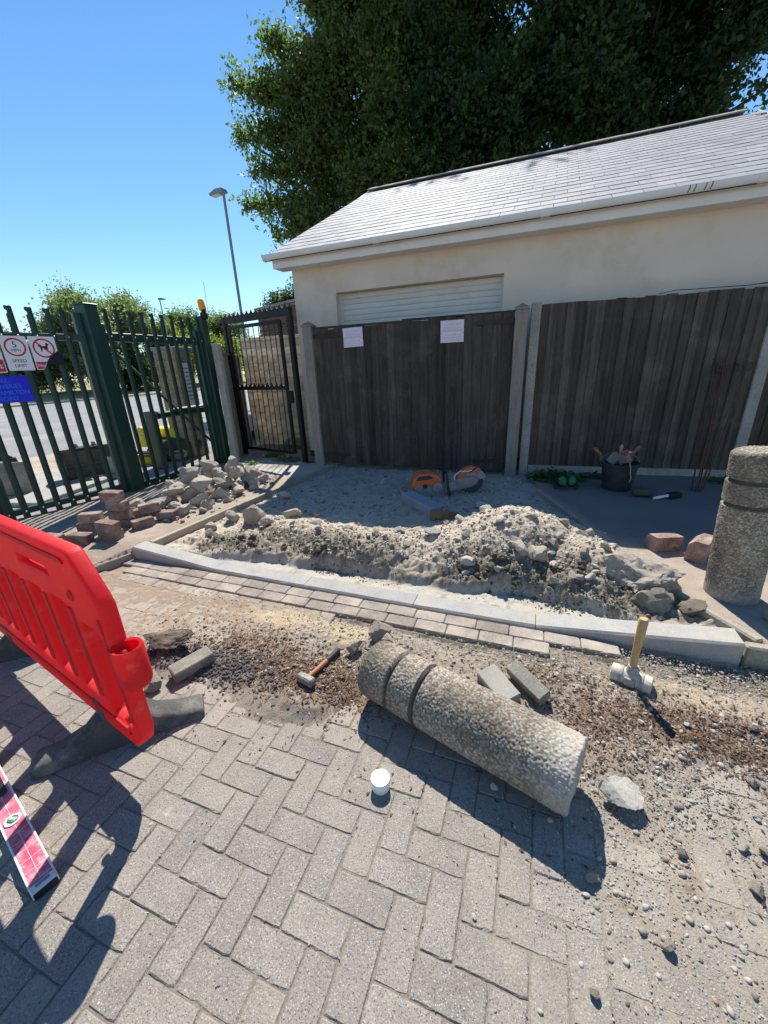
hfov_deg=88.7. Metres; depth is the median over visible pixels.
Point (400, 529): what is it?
stone
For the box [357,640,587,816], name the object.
bollard
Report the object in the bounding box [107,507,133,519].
brick
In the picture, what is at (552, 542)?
stone
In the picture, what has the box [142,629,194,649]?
tarmac slab
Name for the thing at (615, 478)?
bucket
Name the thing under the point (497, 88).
broadleaf tree
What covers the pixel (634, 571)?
concrete lump
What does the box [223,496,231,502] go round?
concrete lump
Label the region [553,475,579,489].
ear defenders
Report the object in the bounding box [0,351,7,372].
warning sign
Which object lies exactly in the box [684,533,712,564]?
brick
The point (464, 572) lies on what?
stone
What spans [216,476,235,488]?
concrete lump
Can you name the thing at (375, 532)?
stone
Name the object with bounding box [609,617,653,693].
mallet
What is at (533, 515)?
stone
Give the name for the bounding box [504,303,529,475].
gate post
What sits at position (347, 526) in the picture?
stone
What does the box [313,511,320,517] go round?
concrete lump
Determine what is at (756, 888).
stone
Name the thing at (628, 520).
tarmac path
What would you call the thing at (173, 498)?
concrete lump
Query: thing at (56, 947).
block paving
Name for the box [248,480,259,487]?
concrete lump
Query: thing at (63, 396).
grass verge
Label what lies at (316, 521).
stone
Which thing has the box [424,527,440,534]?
stone
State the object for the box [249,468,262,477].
concrete lump
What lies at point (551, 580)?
stone
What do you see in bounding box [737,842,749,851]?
stone
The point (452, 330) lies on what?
notice
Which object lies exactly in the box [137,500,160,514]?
brick
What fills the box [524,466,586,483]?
weed
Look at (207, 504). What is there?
concrete lump
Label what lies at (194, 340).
palisade gate
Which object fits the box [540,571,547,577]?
soil lump
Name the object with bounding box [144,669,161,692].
stone
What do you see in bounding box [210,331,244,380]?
roadside tree
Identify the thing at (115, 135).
sky
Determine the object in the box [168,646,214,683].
paver block
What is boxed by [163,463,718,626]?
excavated soil
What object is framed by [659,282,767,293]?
wire
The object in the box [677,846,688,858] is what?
stone
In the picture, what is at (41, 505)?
palisade gate
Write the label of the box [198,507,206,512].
concrete lump
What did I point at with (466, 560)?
stone
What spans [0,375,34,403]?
delivery sign
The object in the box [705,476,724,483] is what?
weed
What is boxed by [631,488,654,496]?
bottle
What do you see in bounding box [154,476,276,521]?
rubble fines
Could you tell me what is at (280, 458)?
weed
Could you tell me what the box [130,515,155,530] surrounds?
brick
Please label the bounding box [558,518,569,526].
stone
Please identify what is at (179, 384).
brick pillar
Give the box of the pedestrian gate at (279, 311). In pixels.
[221,302,308,461]
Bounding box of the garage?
[261,109,767,468]
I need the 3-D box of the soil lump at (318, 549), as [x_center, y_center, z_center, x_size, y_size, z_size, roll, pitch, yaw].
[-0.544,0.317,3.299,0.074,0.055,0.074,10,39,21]
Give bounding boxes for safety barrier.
[0,514,153,745]
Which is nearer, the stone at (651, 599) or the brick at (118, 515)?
the stone at (651, 599)
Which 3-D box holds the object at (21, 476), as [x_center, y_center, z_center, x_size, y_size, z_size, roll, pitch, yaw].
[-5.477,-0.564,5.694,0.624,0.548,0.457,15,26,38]
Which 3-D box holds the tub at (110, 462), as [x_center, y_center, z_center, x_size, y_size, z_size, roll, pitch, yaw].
[-4.496,-0.812,6.658,0.260,0.380,0.220,1,21,9]
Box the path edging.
[94,465,767,670]
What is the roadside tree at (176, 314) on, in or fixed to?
on the grass verge
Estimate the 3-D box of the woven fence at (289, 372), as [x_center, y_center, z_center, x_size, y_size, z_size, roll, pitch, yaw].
[-1.893,-2.349,7.888,2.040,2.200,0.080,5,22,20]
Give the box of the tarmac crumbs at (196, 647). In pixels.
[137,609,343,714]
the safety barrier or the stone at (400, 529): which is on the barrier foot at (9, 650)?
the safety barrier
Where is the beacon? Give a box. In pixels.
[197,282,207,318]
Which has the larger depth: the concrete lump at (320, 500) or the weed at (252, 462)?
the weed at (252, 462)
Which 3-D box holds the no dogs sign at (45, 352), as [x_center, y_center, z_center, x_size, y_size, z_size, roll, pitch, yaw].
[-3.775,-1.782,4.402,0.021,0.344,0.270,11,24,32]
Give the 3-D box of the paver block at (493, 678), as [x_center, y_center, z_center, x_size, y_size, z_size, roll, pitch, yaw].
[0.564,0.863,1.940,0.112,0.062,0.202,-19,30,-17]
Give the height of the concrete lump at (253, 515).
0.231 m
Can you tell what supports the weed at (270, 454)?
on the pavement
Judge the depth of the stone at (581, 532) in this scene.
3.08 m
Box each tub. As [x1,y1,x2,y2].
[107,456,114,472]
[370,769,389,795]
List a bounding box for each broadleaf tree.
[216,0,492,251]
[374,0,669,176]
[533,0,767,148]
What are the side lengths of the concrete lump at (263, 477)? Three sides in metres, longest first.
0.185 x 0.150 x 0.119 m
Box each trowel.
[593,447,601,460]
[614,444,622,465]
[624,445,640,465]
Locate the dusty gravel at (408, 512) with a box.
[220,466,618,547]
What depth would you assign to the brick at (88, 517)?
3.97 m
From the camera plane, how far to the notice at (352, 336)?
5.57 m
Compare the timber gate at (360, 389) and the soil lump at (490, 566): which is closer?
the soil lump at (490, 566)
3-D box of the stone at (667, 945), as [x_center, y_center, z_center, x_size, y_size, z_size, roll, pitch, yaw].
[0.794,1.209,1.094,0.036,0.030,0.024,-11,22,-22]
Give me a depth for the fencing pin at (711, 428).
4.45 m
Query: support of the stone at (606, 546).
on the excavated soil
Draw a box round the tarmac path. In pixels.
[532,471,767,663]
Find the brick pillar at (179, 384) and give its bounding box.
[150,346,208,457]
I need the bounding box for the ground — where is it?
[55,374,255,446]
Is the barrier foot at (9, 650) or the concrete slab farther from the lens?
the concrete slab
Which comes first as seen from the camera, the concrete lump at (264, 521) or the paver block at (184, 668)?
the paver block at (184, 668)
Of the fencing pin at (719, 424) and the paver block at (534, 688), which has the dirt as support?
the paver block at (534, 688)
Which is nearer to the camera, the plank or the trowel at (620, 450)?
the trowel at (620, 450)
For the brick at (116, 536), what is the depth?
3.79 m
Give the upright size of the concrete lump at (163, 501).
0.147 m
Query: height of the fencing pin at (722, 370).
1.380 m
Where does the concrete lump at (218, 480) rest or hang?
on the concrete lump at (210, 489)
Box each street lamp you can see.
[158,298,169,345]
[209,187,245,337]
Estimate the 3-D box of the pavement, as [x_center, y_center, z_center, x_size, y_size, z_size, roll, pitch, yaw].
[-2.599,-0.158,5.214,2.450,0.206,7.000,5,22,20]
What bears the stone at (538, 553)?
on the excavated soil
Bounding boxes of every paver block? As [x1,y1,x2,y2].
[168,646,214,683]
[477,664,520,701]
[506,660,549,705]
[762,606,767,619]
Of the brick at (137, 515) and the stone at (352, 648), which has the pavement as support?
the brick at (137, 515)
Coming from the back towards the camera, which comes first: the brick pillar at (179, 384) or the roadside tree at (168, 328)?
the roadside tree at (168, 328)
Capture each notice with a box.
[343,327,362,347]
[440,319,463,342]
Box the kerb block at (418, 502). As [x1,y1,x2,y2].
[401,491,442,515]
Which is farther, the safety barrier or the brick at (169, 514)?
the brick at (169, 514)
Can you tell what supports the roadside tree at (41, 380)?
on the grass verge
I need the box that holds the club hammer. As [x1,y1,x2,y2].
[296,648,340,687]
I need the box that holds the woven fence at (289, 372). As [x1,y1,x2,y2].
[240,334,309,445]
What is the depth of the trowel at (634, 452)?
4.45 m
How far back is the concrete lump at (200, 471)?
5.74 m
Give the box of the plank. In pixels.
[137,451,184,453]
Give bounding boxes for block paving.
[0,585,767,1023]
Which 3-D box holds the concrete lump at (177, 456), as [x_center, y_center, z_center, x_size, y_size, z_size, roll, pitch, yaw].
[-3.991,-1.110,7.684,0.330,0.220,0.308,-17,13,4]
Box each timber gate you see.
[312,320,404,465]
[402,310,514,469]
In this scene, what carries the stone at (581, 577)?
on the excavated soil
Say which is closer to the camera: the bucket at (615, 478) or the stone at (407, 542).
the stone at (407, 542)
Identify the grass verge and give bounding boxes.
[0,375,245,405]
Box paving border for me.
[117,559,620,657]
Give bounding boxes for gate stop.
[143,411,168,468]
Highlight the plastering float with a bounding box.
[430,511,458,521]
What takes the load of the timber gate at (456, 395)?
attached to the gate post at (520, 337)
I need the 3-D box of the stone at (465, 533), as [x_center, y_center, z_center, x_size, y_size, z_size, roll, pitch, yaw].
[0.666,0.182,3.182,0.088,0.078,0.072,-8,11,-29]
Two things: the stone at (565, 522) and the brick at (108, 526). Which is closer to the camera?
the stone at (565, 522)
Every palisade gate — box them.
[0,305,128,519]
[101,308,224,487]
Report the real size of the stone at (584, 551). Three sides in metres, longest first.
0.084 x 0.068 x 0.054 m
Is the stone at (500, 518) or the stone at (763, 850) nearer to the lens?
the stone at (763, 850)
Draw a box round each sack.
[137,426,146,446]
[138,454,151,464]
[147,437,202,460]
[160,425,175,437]
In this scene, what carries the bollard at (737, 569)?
on the tarmac path
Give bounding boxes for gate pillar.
[72,302,143,491]
[193,316,230,462]
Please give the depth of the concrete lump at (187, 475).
4.79 m
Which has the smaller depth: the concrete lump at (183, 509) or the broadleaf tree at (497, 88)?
the concrete lump at (183, 509)
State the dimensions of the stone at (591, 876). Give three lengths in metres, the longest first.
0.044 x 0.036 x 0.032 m
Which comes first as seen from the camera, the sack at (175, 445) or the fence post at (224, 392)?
the fence post at (224, 392)
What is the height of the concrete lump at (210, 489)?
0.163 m
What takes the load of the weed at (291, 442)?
on the pavement
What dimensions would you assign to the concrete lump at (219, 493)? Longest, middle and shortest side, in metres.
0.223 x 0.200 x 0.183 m
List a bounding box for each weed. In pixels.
[245,460,258,464]
[264,452,286,457]
[272,455,301,462]
[277,434,307,448]
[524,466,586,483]
[579,470,601,478]
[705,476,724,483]
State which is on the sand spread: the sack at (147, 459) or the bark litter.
the sack at (147, 459)
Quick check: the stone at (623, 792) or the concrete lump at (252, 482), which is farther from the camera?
the concrete lump at (252, 482)
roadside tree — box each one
[0,321,60,394]
[19,270,136,392]
[94,286,159,388]
[112,345,157,390]
[138,310,197,381]
[141,301,219,377]
[197,305,253,376]
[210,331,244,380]
[260,272,294,305]
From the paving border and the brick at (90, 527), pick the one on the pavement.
the brick at (90, 527)
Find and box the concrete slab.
[8,472,116,506]
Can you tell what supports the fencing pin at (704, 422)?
on the tarmac path
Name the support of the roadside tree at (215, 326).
on the grass verge
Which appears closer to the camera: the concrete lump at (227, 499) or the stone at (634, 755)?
the stone at (634, 755)
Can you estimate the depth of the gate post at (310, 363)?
6.01 m
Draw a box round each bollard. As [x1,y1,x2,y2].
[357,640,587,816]
[703,446,767,605]
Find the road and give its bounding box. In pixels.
[0,390,252,518]
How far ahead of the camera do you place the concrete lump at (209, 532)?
3.87 m
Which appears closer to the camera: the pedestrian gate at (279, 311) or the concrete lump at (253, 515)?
the concrete lump at (253, 515)
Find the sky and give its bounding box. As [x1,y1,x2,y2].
[0,0,767,381]
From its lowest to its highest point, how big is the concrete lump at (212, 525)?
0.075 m
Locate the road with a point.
(8, 439)
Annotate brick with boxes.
[48,532,65,539]
[65,532,94,545]
[76,511,104,524]
[76,523,95,532]
[94,519,121,533]
[97,528,124,540]
[98,490,124,501]
[105,499,129,511]
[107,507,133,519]
[117,517,134,527]
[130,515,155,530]
[132,508,155,518]
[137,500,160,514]
[156,509,179,520]
[644,533,683,551]
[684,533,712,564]
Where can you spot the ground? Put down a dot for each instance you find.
(252, 432)
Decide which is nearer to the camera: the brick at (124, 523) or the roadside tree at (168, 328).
the brick at (124, 523)
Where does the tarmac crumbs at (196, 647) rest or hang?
on the dirt
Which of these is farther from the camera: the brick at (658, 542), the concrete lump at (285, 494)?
the concrete lump at (285, 494)
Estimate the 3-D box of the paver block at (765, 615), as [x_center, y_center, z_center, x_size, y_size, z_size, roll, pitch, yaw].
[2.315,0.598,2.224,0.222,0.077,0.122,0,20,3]
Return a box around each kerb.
[0,385,244,407]
[132,541,744,668]
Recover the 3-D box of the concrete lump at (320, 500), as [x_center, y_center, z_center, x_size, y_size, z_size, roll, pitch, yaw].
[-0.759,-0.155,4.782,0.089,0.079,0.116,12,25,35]
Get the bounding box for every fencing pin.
[691,363,721,490]
[695,363,724,491]
[697,363,725,490]
[700,363,738,491]
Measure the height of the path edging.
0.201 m
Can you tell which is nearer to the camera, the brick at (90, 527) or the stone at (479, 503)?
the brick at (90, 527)
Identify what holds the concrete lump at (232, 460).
on the concrete lump at (236, 471)
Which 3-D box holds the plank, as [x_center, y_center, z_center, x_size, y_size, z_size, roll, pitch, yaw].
[-4.365,-1.117,7.381,1.092,0.203,0.140,-14,23,-28]
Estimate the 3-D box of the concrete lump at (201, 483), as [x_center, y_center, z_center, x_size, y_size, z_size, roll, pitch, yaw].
[-2.226,-0.344,4.790,0.290,0.170,0.243,3,21,15]
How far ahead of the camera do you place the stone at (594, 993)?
1.02 m
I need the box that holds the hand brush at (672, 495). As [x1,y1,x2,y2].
[653,491,682,498]
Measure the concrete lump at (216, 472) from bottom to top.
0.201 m
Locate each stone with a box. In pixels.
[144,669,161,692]
[308,518,321,524]
[342,525,352,529]
[345,640,361,654]
[368,620,392,641]
[372,529,379,535]
[381,633,393,642]
[393,526,404,533]
[403,539,411,546]
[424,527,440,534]
[455,514,465,521]
[460,555,475,565]
[461,530,469,537]
[462,570,469,575]
[476,501,491,508]
[479,504,491,511]
[490,782,498,789]
[494,566,501,572]
[495,515,504,522]
[512,540,528,555]
[526,512,537,518]
[528,545,547,561]
[546,576,559,583]
[548,538,557,547]
[549,560,557,565]
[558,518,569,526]
[568,570,574,578]
[574,574,584,580]
[576,529,588,536]
[579,547,588,555]
[585,528,594,534]
[585,572,595,579]
[585,869,600,883]
[589,987,600,999]
[598,775,643,810]
[600,542,611,550]
[631,750,637,758]
[660,939,674,951]
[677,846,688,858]
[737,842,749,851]
[744,776,757,787]
[748,724,759,731]
[748,880,764,899]
[752,813,760,818]
[759,846,767,856]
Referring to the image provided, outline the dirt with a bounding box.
[0,565,767,1023]
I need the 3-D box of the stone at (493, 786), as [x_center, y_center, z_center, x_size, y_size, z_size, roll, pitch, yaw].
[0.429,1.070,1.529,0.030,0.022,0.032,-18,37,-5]
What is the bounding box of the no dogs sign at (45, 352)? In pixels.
[27,336,64,369]
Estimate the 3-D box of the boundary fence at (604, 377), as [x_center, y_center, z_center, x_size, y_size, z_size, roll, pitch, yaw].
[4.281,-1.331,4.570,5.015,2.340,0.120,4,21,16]
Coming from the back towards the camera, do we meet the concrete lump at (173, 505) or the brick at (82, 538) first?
the concrete lump at (173, 505)
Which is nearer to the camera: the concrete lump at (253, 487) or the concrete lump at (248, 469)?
the concrete lump at (253, 487)
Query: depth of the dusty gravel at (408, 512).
4.73 m
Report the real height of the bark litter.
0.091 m
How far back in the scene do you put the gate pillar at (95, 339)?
4.97 m
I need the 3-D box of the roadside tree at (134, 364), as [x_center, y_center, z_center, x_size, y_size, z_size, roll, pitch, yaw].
[-24.556,-13.469,37.713,5.144,5.293,5.964,5,22,20]
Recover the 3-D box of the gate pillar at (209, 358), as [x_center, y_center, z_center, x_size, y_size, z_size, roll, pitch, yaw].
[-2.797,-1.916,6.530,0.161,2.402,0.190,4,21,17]
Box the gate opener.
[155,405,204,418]
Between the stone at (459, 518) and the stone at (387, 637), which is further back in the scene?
the stone at (459, 518)
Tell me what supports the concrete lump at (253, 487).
on the pavement
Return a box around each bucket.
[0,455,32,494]
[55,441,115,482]
[600,451,640,491]
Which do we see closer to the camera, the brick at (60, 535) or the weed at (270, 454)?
the brick at (60, 535)
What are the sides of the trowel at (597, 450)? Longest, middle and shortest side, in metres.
0.345 x 0.110 x 0.059 m
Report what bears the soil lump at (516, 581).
on the excavated soil
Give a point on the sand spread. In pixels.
(37, 466)
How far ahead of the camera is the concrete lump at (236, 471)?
5.26 m
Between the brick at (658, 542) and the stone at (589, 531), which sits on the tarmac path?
the brick at (658, 542)
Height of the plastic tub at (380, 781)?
0.052 m
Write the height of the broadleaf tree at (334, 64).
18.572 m
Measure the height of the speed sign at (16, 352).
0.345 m
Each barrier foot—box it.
[0,635,28,662]
[30,694,204,779]
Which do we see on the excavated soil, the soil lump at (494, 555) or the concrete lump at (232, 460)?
the soil lump at (494, 555)
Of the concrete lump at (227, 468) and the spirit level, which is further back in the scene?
the concrete lump at (227, 468)
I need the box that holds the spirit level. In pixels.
[0,766,59,900]
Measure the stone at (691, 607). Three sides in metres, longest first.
0.184 x 0.154 x 0.097 m
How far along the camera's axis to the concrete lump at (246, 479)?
5.38 m
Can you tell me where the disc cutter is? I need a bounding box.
[409,463,485,496]
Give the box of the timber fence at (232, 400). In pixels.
[222,352,252,457]
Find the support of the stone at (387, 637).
on the dirt
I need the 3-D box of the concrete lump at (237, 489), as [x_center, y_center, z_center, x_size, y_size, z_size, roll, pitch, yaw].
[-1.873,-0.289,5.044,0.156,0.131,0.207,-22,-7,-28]
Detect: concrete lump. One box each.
[129,498,144,506]
[150,497,170,512]
[160,494,177,503]
[165,479,179,488]
[166,482,184,496]
[168,501,182,508]
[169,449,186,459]
[176,503,190,515]
[178,467,198,485]
[180,487,203,501]
[188,492,208,505]
[189,475,211,492]
[198,467,203,475]
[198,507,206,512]
[199,460,218,472]
[200,499,213,510]
[204,467,221,483]
[204,484,217,493]
[205,522,216,531]
[205,528,216,535]
[209,487,229,499]
[211,467,226,478]
[212,477,225,484]
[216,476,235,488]
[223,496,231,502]
[224,463,243,473]
[225,510,240,521]
[227,456,237,465]
[228,466,246,478]
[231,481,244,489]
[232,485,244,494]
[240,475,256,482]
[242,504,265,525]
[243,467,254,475]
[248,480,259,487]
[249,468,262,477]
[249,484,257,489]
[257,473,268,482]
[257,516,274,526]
[279,491,290,498]
[282,508,301,518]
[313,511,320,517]
[316,496,326,503]
[600,547,686,592]
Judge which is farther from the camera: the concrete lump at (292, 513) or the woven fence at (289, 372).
the woven fence at (289, 372)
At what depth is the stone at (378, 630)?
2.28 m
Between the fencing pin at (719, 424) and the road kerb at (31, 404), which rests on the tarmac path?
the fencing pin at (719, 424)
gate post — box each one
[300,322,327,464]
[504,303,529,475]
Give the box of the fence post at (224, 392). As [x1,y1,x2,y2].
[211,343,239,461]
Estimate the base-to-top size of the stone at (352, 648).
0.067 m
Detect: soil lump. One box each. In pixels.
[315,546,322,552]
[485,562,494,569]
[491,552,498,558]
[497,553,505,560]
[511,577,520,585]
[532,560,539,566]
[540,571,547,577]
[549,563,558,570]
[577,560,586,565]
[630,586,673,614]
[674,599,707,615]
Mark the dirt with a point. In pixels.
(164, 593)
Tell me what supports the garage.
on the ground
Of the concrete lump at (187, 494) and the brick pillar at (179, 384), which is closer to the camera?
the concrete lump at (187, 494)
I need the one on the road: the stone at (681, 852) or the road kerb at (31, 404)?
the road kerb at (31, 404)
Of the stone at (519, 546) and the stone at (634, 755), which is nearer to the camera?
the stone at (634, 755)
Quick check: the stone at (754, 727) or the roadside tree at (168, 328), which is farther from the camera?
the roadside tree at (168, 328)
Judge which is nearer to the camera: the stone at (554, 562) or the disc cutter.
the stone at (554, 562)
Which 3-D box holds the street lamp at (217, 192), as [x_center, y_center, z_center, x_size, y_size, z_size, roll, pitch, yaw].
[-6.178,-8.486,16.395,0.720,8.140,0.280,9,23,27]
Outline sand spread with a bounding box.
[8,454,151,495]
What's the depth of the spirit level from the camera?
1.38 m
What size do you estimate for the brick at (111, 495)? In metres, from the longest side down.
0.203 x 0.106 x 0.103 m
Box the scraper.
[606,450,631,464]
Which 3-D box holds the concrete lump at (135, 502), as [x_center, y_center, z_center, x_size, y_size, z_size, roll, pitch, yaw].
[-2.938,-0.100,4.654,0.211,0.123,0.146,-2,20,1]
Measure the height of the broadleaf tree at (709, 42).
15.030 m
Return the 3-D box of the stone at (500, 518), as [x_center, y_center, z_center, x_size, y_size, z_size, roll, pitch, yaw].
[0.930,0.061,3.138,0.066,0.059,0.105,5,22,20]
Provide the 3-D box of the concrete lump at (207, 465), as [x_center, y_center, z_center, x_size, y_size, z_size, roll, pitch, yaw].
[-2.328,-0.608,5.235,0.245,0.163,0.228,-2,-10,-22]
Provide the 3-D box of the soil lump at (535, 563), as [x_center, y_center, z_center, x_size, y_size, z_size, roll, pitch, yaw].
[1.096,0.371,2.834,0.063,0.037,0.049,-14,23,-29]
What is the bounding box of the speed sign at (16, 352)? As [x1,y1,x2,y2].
[0,335,34,370]
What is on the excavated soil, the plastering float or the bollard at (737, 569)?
the plastering float
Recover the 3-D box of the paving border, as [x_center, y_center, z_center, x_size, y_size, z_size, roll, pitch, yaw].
[-0.574,0.673,2.818,3.998,0.075,0.316,5,22,20]
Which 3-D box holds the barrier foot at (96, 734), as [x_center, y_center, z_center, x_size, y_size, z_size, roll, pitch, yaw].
[-1.202,0.944,1.793,0.670,0.194,0.144,-12,22,-24]
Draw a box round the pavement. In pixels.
[16,444,341,564]
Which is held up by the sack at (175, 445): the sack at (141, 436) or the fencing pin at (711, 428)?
the sack at (141, 436)
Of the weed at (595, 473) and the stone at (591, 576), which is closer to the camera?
the stone at (591, 576)
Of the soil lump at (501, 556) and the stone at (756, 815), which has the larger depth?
the soil lump at (501, 556)
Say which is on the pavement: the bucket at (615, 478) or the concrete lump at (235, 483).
the concrete lump at (235, 483)
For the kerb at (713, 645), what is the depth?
2.51 m
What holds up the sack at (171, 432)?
on the sack at (175, 445)
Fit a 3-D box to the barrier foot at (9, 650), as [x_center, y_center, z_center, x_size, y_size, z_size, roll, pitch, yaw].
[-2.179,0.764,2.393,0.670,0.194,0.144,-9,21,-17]
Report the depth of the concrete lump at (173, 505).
4.41 m
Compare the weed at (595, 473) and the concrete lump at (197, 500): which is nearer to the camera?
the concrete lump at (197, 500)
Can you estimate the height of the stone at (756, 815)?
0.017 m
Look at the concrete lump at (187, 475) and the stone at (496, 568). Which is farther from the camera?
the concrete lump at (187, 475)
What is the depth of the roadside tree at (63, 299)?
32.90 m
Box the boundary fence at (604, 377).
[518,286,767,476]
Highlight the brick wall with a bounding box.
[254,299,297,336]
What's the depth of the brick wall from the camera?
11.83 m
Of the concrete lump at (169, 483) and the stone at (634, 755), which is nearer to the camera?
the stone at (634, 755)
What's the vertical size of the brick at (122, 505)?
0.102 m
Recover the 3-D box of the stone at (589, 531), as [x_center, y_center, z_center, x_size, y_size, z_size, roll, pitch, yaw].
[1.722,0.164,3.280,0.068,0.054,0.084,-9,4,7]
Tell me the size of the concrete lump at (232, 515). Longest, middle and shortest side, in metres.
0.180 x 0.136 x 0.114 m
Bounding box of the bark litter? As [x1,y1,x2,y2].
[68,592,767,926]
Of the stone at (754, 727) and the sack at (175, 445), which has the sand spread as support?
the sack at (175, 445)
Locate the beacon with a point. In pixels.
(202, 308)
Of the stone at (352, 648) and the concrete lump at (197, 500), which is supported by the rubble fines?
the concrete lump at (197, 500)
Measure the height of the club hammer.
0.048 m
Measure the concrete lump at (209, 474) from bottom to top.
0.229 m
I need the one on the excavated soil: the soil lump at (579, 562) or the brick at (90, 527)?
the soil lump at (579, 562)
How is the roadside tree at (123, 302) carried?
on the grass verge
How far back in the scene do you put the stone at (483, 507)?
3.62 m
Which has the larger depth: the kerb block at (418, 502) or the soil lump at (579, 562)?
the kerb block at (418, 502)
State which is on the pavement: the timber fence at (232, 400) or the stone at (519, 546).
the timber fence at (232, 400)
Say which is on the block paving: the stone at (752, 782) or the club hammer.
the stone at (752, 782)
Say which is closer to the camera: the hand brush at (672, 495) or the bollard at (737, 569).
the bollard at (737, 569)
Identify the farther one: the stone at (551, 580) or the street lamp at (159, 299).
the street lamp at (159, 299)
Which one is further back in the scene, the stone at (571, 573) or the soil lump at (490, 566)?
the soil lump at (490, 566)

